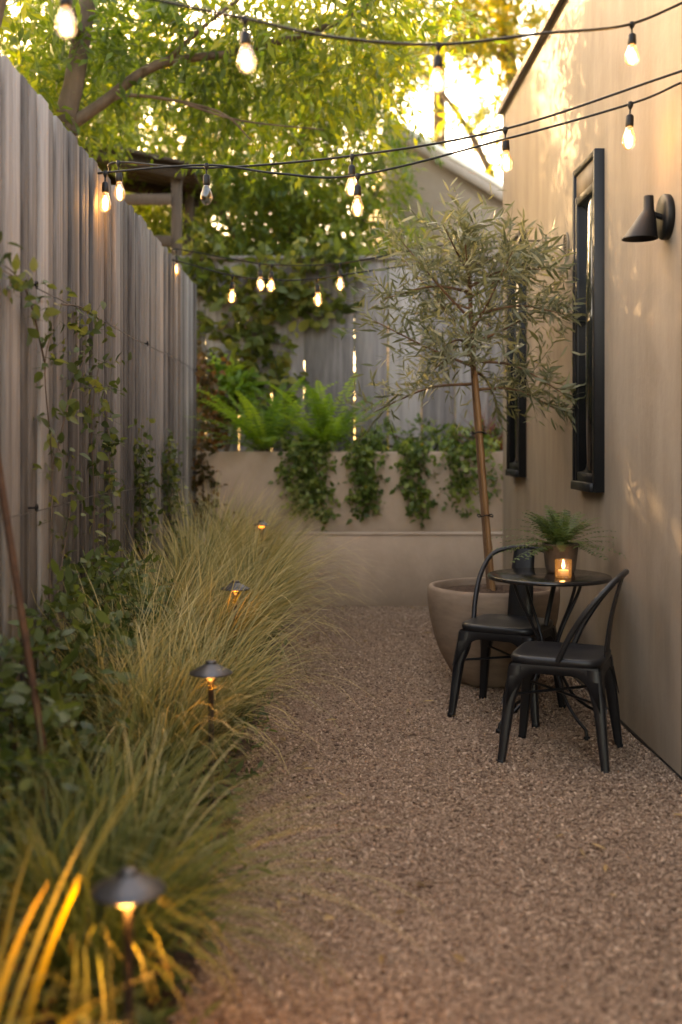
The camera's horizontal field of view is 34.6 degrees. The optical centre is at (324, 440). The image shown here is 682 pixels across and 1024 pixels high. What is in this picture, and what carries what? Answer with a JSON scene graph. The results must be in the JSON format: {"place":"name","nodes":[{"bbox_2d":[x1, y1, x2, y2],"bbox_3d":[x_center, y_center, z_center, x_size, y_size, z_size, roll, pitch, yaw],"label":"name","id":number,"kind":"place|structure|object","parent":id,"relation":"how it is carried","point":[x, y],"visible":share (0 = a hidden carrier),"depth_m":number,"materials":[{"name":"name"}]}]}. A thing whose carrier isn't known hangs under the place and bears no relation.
{"place":"outdoors","nodes":[
{"label":"outdoors","id":0,"kind":"place"},
{"bbox_2d":[0,602,287,1023],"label":"soil bed","id":1,"kind":"object","parent":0,"point":[164,992],"visible":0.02,"depth_m":2.75,"materials":[{"name":"brown soil"}]},
{"bbox_2d":[0,454,47,858],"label":"rusty stake","id":2,"kind":"object","parent":1,"relation":"on","point":[18,595],"visible":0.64,"depth_m":3.08,"materials":[{"name":"metal"}]},
{"bbox_2d":[0,886,137,1023],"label":"grass clump","id":3,"kind":"object","parent":1,"relation":"on","point":[41,992],"visible":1,"depth_m":1.92,"materials":[{"name":"green plant"}]},
{"bbox_2d":[0,558,143,958],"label":"bed shrub","id":4,"kind":"object","parent":1,"relation":"on","point":[21,709],"visible":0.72,"depth_m":3.44,"materials":[{"name":"green plant"}]},
{"bbox_2d":[0,736,169,1023],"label":"grass clump","id":5,"kind":"object","parent":1,"relation":"on","point":[36,984],"visible":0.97,"depth_m":2.17,"materials":[{"name":"plant"}]},
{"bbox_2d":[48,545,185,709],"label":"bed shrub","id":6,"kind":"object","parent":1,"relation":"on","point":[107,569],"visible":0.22,"depth_m":4.55,"materials":[{"name":"green plant"}]},
{"bbox_2d":[90,866,165,1023],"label":"path light","id":7,"kind":"object","parent":1,"relation":"on","point":[128,888],"visible":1,"depth_m":2.14,"materials":[{"name":"metal"}]},
{"bbox_2d":[0,703,261,974],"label":"grass clump","id":8,"kind":"object","parent":1,"relation":"on","point":[6,855],"visible":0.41,"depth_m":2.77,"materials":[{"name":"green plant"}]},
{"bbox_2d":[0,587,294,1023],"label":"ground cover","id":9,"kind":"object","parent":1,"relation":"on","point":[145,1014],"visible":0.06,"depth_m":2.56,"materials":[{"name":"green plant"}]},
{"bbox_2d":[11,563,307,784],"bbox_3d":[-0.531,0.854,4.157,1.019,0.830,1.416,0,0,0],"label":"grass clump","id":10,"kind":"object","parent":1,"relation":"on","point":[137,666],"visible":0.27,"depth_m":4.01,"materials":[{"name":"green plant"}]},
{"bbox_2d":[1,660,337,916],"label":"grass clump","id":11,"kind":"object","parent":1,"relation":"on","point":[123,784],"visible":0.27,"depth_m":3.11,"materials":[{"name":"green plant"}]},
{"bbox_2d":[16,586,331,798],"bbox_3d":[-0.495,0.893,3.887,1.090,0.756,1.188,0,0,0],"label":"grass clump","id":12,"kind":"object","parent":1,"relation":"on","point":[186,719],"visible":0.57,"depth_m":3.82,"materials":[{"name":"green plant"}]},
{"bbox_2d":[72,532,302,702],"bbox_3d":[-0.527,0.814,4.809,1.025,0.876,1.354,0,0,0],"label":"grass clump","id":13,"kind":"object","parent":1,"relation":"on","point":[176,616],"visible":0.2,"depth_m":4.82,"materials":[{"name":"green plant"}]},
{"bbox_2d":[0,712,397,1023],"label":"grass clump","id":14,"kind":"object","parent":1,"relation":"on","point":[149,920],"visible":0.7,"depth_m":2.46,"materials":[{"name":"green plant"}]},
{"bbox_2d":[189,660,232,821],"bbox_3d":[-0.383,1.057,3.700,0.148,0.626,0.148,0,0,0],"label":"path light","id":15,"kind":"object","parent":1,"relation":"on","point":[212,670],"visible":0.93,"depth_m":3.69,"materials":[{"name":"metal"}]},
{"bbox_2d":[114,512,322,647],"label":"grass clump","id":16,"kind":"object","parent":1,"relation":"on","point":[178,570],"visible":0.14,"depth_m":5.63,"materials":[{"name":"green plant"}]},
{"bbox_2d":[88,571,371,768],"bbox_3d":[-0.406,0.912,4.413,1.207,0.748,1.254,0,0,-32],"label":"grass clump","id":17,"kind":"object","parent":1,"relation":"on","point":[231,724],"visible":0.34,"depth_m":4.41,"materials":[{"name":"green plant"}]},
{"bbox_2d":[146,485,320,620],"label":"grass clump","id":18,"kind":"object","parent":1,"relation":"on","point":[187,551],"visible":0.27,"depth_m":6.55,"materials":[{"name":"green plant"}]},
{"bbox_2d":[221,580,249,691],"bbox_3d":[-0.430,1.024,5.300,0.142,0.692,0.142,0,0,0],"label":"path light","id":19,"kind":"object","parent":1,"relation":"on","point":[237,583],"visible":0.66,"depth_m":5.29,"materials":[{"name":"metal"}]},
{"bbox_2d":[123,538,370,684],"bbox_3d":[-0.369,0.848,5.340,1.343,0.766,1.353,0,0,0],"label":"grass clump","id":20,"kind":"object","parent":1,"relation":"on","point":[228,605],"visible":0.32,"depth_m":5.28,"materials":[{"name":"green plant"}]},
{"bbox_2d":[165,468,330,577],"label":"grass clump","id":21,"kind":"object","parent":1,"relation":"on","point":[217,522],"visible":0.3,"depth_m":7.49,"materials":[{"name":"green plant"}]},
{"bbox_2d":[78,711,423,1004],"bbox_3d":[-0.158,1.019,2.690,0.892,0.608,0.910,0,0,0],"label":"grass clump","id":22,"kind":"object","parent":1,"relation":"on","point":[165,862],"visible":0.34,"depth_m":2.79,"materials":[{"name":"green plant"}]},
{"bbox_2d":[254,520,268,562],"bbox_3d":[-0.430,0.958,7.500,0.111,0.824,0.111,0,0,0],"label":"path light","id":23,"kind":"object","parent":1,"relation":"on","point":[259,525],"visible":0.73,"depth_m":7.49,"materials":[{"name":"metal"}]},
{"bbox_2d":[158,523,381,671],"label":"grass clump","id":24,"kind":"object","parent":1,"relation":"on","point":[261,583],"visible":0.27,"depth_m":5.95,"materials":[{"name":"green plant"}]},
{"bbox_2d":[184,476,361,557],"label":"grass clump","id":25,"kind":"object","parent":1,"relation":"on","point":[273,530],"visible":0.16,"depth_m":8.19,"materials":[{"name":"green plant"}]},
{"bbox_2d":[189,493,366,597],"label":"grass clump","id":26,"kind":"object","parent":1,"relation":"on","point":[282,542],"visible":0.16,"depth_m":7.58,"materials":[{"name":"green plant"}]},
{"bbox_2d":[185,504,380,623],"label":"grass clump","id":27,"kind":"object","parent":1,"relation":"on","point":[265,566],"visible":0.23,"depth_m":6.65,"materials":[{"name":"green plant"}]},
{"bbox_2d":[4,0,552,438],"label":"sky","id":28,"kind":"structure","parent":0,"point":[425,122],"materials":[{"name":"white"}]},
{"bbox_2d":[167,604,681,1023],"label":"gravel path","id":29,"kind":"structure","parent":0,"point":[587,1001],"depth_m":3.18,"materials":[{"name":"brown gravel"}]},
{"bbox_2d":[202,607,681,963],"bbox_3d":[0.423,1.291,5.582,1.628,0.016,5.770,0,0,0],"label":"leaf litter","id":30,"kind":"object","parent":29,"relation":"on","point":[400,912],"visible":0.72,"depth_m":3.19,"materials":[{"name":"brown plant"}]},
{"bbox_2d":[428,577,559,687],"bbox_3d":[0.915,1.044,5.930,0.708,0.524,0.708,0,0,0],"label":"clay pot","id":31,"kind":"object","parent":29,"relation":"on","point":[450,601],"visible":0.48,"depth_m":5.71,"materials":[{"name":"beige ceramic"}]},
{"bbox_2d":[331,177,585,588],"bbox_3d":[0.696,-0.286,6.016,1.329,2.219,1.523,0,0,0],"label":"olive tree","id":32,"kind":"object","parent":31,"relation":"in","point":[515,263],"visible":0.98,"depth_m":5.90,"materials":[{"name":"green plant"}]},
{"bbox_2d":[470,370,495,590],"bbox_3d":[0.866,0.225,5.937,0.160,1.213,0.099,0,0,36],"label":"bamboo stake","id":33,"kind":"object","parent":31,"relation":"in","point":[486,515],"visible":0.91,"depth_m":5.91,"materials":[{"name":"wood"}]},
{"bbox_2d":[447,545,565,727],"bbox_3d":[0.896,0.919,5.300,0.447,0.788,0.493,0,0,29],"label":"metal chair","id":34,"kind":"object","parent":29,"relation":"on","point":[513,626],"visible":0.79,"depth_m":5.26,"materials":[{"name":"black metal"}]},
{"bbox_2d":[487,568,611,740],"bbox_3d":[1.030,0.962,5.020,0.562,0.694,0.562,0,0,0],"label":"bistro table","id":35,"kind":"object","parent":29,"relation":"on","point":[526,577],"visible":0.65,"depth_m":4.95,"materials":[{"name":"black metal"}]},
{"bbox_2d":[542,542,578,572],"bbox_3d":[1.105,0.547,5.120,0.168,0.134,0.168,0,0,0],"label":"fern pot","id":36,"kind":"object","parent":35,"relation":"on","point":[568,555],"visible":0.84,"depth_m":5.06,"materials":[{"name":"brown ceramic"}]},
{"bbox_2d":[491,505,624,562],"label":"potted fern","id":37,"kind":"object","parent":36,"relation":"in","point":[558,530],"visible":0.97,"depth_m":5.11,"materials":[{"name":"green plant"}]},
{"bbox_2d":[496,569,628,772],"bbox_3d":[1.006,0.919,4.536,0.493,0.788,0.447,0,0,22],"label":"metal chair","id":38,"kind":"object","parent":29,"relation":"on","point":[590,667],"visible":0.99,"depth_m":4.42,"materials":[{"name":"black metal"}]},
{"bbox_2d":[555,560,568,577],"bbox_3d":[1.070,0.573,4.900,0.075,0.081,0.075,0,0,0],"label":"candle","id":39,"kind":"object","parent":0,"point":[563,572],"depth_m":4.89,"materials":[{"name":"beige wax"}]},
{"label":"ground","id":40,"kind":"structure","parent":0,"visible":0},
{"bbox_2d":[0,0,100,62],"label":"leaning tree","id":41,"kind":"object","parent":40,"relation":"on","point":[45,18],"visible":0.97,"depth_m":5.84,"materials":[{"name":"green plant"}]},
{"bbox_2d":[0,52,196,800],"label":"wooden fence","id":42,"kind":"object","parent":40,"relation":"on","point":[60,226],"visible":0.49,"depth_m":4.55,"materials":[{"name":"grey wood"}]},
{"bbox_2d":[0,231,117,796],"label":"fence vine","id":43,"kind":"object","parent":42,"relation":"attached to","point":[18,283],"visible":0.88,"depth_m":4.08,"materials":[{"name":"green plant"}]},
{"bbox_2d":[0,471,196,519],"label":"trellis wire","id":44,"kind":"object","parent":42,"relation":"attached to","point":[36,507],"visible":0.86,"depth_m":4.15,"materials":[{"name":"grey metal"}]},
{"bbox_2d":[2,270,196,370],"bbox_3d":[-1.043,-0.555,3.900,0.044,0.060,9.832,0,0,0],"label":"trellis wire","id":45,"kind":"object","parent":42,"relation":"attached to","point":[35,285],"visible":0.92,"depth_m":4.61,"materials":[{"name":"grey metal"}]},
{"bbox_2d":[77,351,134,693],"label":"fence vine","id":46,"kind":"object","parent":42,"relation":"attached to","point":[108,444],"visible":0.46,"depth_m":4.94,"materials":[{"name":"green plant"}]},
{"bbox_2d":[133,418,164,597],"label":"fence vine","id":47,"kind":"object","parent":42,"relation":"attached to","point":[144,472],"visible":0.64,"depth_m":6.09,"materials":[{"name":"green plant"}]},
{"bbox_2d":[161,428,190,570],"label":"fence vine","id":48,"kind":"object","parent":42,"relation":"attached to","point":[174,472],"visible":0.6,"depth_m":7.20,"materials":[{"name":"green plant"}]},
{"bbox_2d":[191,340,236,531],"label":"corner vine","id":49,"kind":"object","parent":42,"relation":"attached to","point":[202,373],"visible":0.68,"depth_m":9.02,"materials":[{"name":"green plant"}]},
{"bbox_2d":[172,256,491,302],"bbox_3d":[0.150,-1.061,7.072,2.532,0.369,0.086,0,0,18],"label":"string light","id":50,"kind":"object","parent":42,"relation":"attached to","point":[232,286],"visible":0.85,"depth_m":7.19,"materials":[{"name":"black paint"}]},
{"bbox_2d":[170,240,539,290],"bbox_3d":[0.123,-1.173,7.237,2.559,0.351,0.169,0,0,19],"label":"string light","id":51,"kind":"object","parent":42,"relation":"attached to","point":[271,274],"visible":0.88,"depth_m":7.40,"materials":[{"name":"black paint"}]},
{"bbox_2d":[55,0,681,86],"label":"string light","id":52,"kind":"object","parent":42,"relation":"attached to","point":[245,38],"visible":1,"depth_m":3.25,"materials":[{"name":"black paint"}]},
{"bbox_2d":[98,81,681,216],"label":"string light","id":53,"kind":"object","parent":42,"relation":"attached to","point":[206,196],"visible":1,"depth_m":4.81,"materials":[{"name":"black paint"}]},
{"bbox_2d":[0,0,214,252],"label":"slender tree","id":54,"kind":"object","parent":40,"relation":"on","point":[140,209],"visible":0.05,"depth_m":10.69,"materials":[{"name":"green plant"}]},
{"bbox_2d":[81,142,202,255],"bbox_3d":[-2.329,-0.842,10.694,2.227,4.323,1.588,0,0,0],"label":"pergola","id":55,"kind":"object","parent":40,"relation":"on","point":[158,181],"visible":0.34,"depth_m":10.01,"materials":[{"name":"brown wood"}]},
{"bbox_2d":[0,0,508,201],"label":"leafy tree","id":56,"kind":"object","parent":40,"relation":"on","point":[67,96],"visible":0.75,"depth_m":7.26,"materials":[{"name":"green plant"}]},
{"bbox_2d":[120,147,394,376],"bbox_3d":[-1.262,-1.088,12.789,4.638,4.828,2.468,0,0,0],"label":"dark hedge","id":57,"kind":"object","parent":40,"relation":"on","point":[275,238],"visible":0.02,"depth_m":12.56,"materials":[{"name":"green plant"}]},
{"bbox_2d":[79,5,445,235],"bbox_3d":[-1.830,-2.936,15.856,7.131,8.513,3.154,0,0,0],"label":"backlit tree","id":58,"kind":"object","parent":40,"relation":"on","point":[402,109],"visible":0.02,"depth_m":15.49,"materials":[{"name":"green plant"}]},
{"bbox_2d":[114,0,449,432],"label":"garden tree","id":59,"kind":"object","parent":40,"relation":"on","point":[299,209],"visible":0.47,"depth_m":10.95,"materials":[{"name":"green plant"}]},
{"bbox_2d":[172,256,502,450],"bbox_3d":[-0.100,-0.164,9.850,6.700,2.967,0.190,0,0,0],"label":"board fence","id":60,"kind":"object","parent":40,"relation":"on","point":[329,357],"visible":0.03,"depth_m":9.79,"materials":[{"name":"grey wood"}]},
{"bbox_2d":[174,219,372,450],"bbox_3d":[-0.509,-0.849,9.672,1.865,2.320,0.518,0,0,0],"label":"climbing vine","id":61,"kind":"object","parent":60,"relation":"attached to","point":[279,293],"visible":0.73,"depth_m":9.64,"materials":[{"name":"green plant"}]},
{"bbox_2d":[190,532,502,605],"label":"garden wall","id":62,"kind":"structure","parent":40,"relation":"on","point":[410,567],"depth_m":8.65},
{"bbox_2d":[196,451,502,531],"bbox_3d":[0.000,0.705,9.360,4.400,1.230,0.860,0,0,0],"label":"raised planter","id":63,"kind":"object","parent":40,"relation":"on","point":[231,465],"visible":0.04,"depth_m":8.93,"materials":[{"name":"beige concrete"}]},
{"bbox_2d":[197,347,272,450],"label":"leafy bush","id":64,"kind":"object","parent":63,"relation":"on","point":[235,378],"visible":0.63,"depth_m":9.42,"materials":[{"name":"green plant"}]},
{"bbox_2d":[185,377,383,450],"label":"fern","id":65,"kind":"object","parent":63,"relation":"on","point":[276,418],"visible":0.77,"depth_m":8.94,"materials":[{"name":"green plant"}]},
{"bbox_2d":[268,435,341,531],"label":"trailing ivy","id":66,"kind":"object","parent":63,"relation":"hanging from","point":[301,454],"visible":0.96,"depth_m":8.86,"materials":[{"name":"green plant"}]},
{"bbox_2d":[237,373,410,449],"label":"fern","id":67,"kind":"object","parent":63,"relation":"on","point":[322,416],"visible":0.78,"depth_m":8.99,"materials":[{"name":"green plant"}]},
{"bbox_2d":[340,432,390,524],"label":"trailing ivy","id":68,"kind":"object","parent":63,"relation":"hanging from","point":[367,455],"visible":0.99,"depth_m":8.86,"materials":[{"name":"green plant"}]},
{"bbox_2d":[388,437,440,528],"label":"trailing ivy","id":69,"kind":"object","parent":63,"relation":"hanging from","point":[412,450],"visible":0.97,"depth_m":8.86,"materials":[{"name":"green plant"}]},
{"bbox_2d":[338,413,502,450],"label":"shrub","id":70,"kind":"object","parent":63,"relation":"on","point":[435,437],"visible":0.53,"depth_m":9.27,"materials":[{"name":"green plant"}]},
{"bbox_2d":[434,433,502,519],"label":"trailing ivy","id":71,"kind":"object","parent":63,"relation":"hanging from","point":[454,452],"visible":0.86,"depth_m":8.87,"materials":[{"name":"green plant"}]},
{"bbox_2d":[448,403,502,450],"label":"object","id":72,"kind":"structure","parent":63,"relation":"on","point":[501,436],"depth_m":9.32,"materials":[{"name":"green plant"}]},
{"bbox_2d":[354,362,421,447],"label":"sunlit shrub","id":73,"kind":"object","parent":40,"relation":"on","point":[388,399],"visible":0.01,"depth_m":10.77,"materials":[{"name":"plant"}]},
{"bbox_2d":[312,0,553,181],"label":"sunlit tree","id":74,"kind":"object","parent":40,"relation":"on","point":[506,56],"visible":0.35,"depth_m":16.30,"materials":[{"name":"yellow plant"}]},
{"bbox_2d":[369,114,502,440],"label":"neighbour house","id":75,"kind":"structure","parent":40,"relation":"on","point":[474,179],"depth_m":12.20,"materials":[{"name":"grey paint"}]},
{"bbox_2d":[424,24,476,147],"bbox_3d":[1.970,-2.930,18.787,1.600,8.501,0.304,0,0,0],"label":"utility pole","id":76,"kind":"object","parent":40,"relation":"on","point":[442,102],"depth_m":18.70,"materials":[{"name":"brown wood"}]},
{"bbox_2d":[498,0,681,779],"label":"rendered house","id":77,"kind":"structure","parent":40,"relation":"on","point":[613,462],"depth_m":5.20,"materials":[{"name":"paint"}]},
{"bbox_2d":[108,70,681,196],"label":"string light","id":78,"kind":"object","parent":77,"relation":"attached to","point":[505,148],"visible":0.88,"depth_m":4.82,"materials":[{"name":"black paint"}]},
{"bbox_2d":[505,230,525,476],"bbox_3d":[1.367,-0.590,7.675,0.126,1.680,0.510,0,0,0],"label":"window","id":79,"kind":"structure","parent":77,"relation":"in","point":[516,429],"depth_m":7.58,"materials":[{"name":"black glass"}]},
{"bbox_2d":[563,232,568,258],"bbox_3d":[1.364,-1.100,6.180,0.012,0.152,0.122,0,0,0],"label":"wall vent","id":80,"kind":"object","parent":77,"relation":"attached to","point":[566,245],"depth_m":6.18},
{"bbox_2d":[571,148,604,492],"bbox_3d":[1.367,-0.587,5.590,0.126,1.685,0.480,0,0,0],"label":"window","id":81,"kind":"structure","parent":77,"relation":"in","point":[588,180],"depth_m":5.52,"materials":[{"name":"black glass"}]},
{"bbox_2d":[622,194,674,241],"bbox_3d":[1.278,-0.890,4.360,0.184,0.180,0.180,0,0,0],"label":"wall lamp","id":82,"kind":"object","parent":77,"relation":"attached to","point":[649,224],"visible":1,"depth_m":4.33,"materials":[{"name":"black metal"}]}
]}

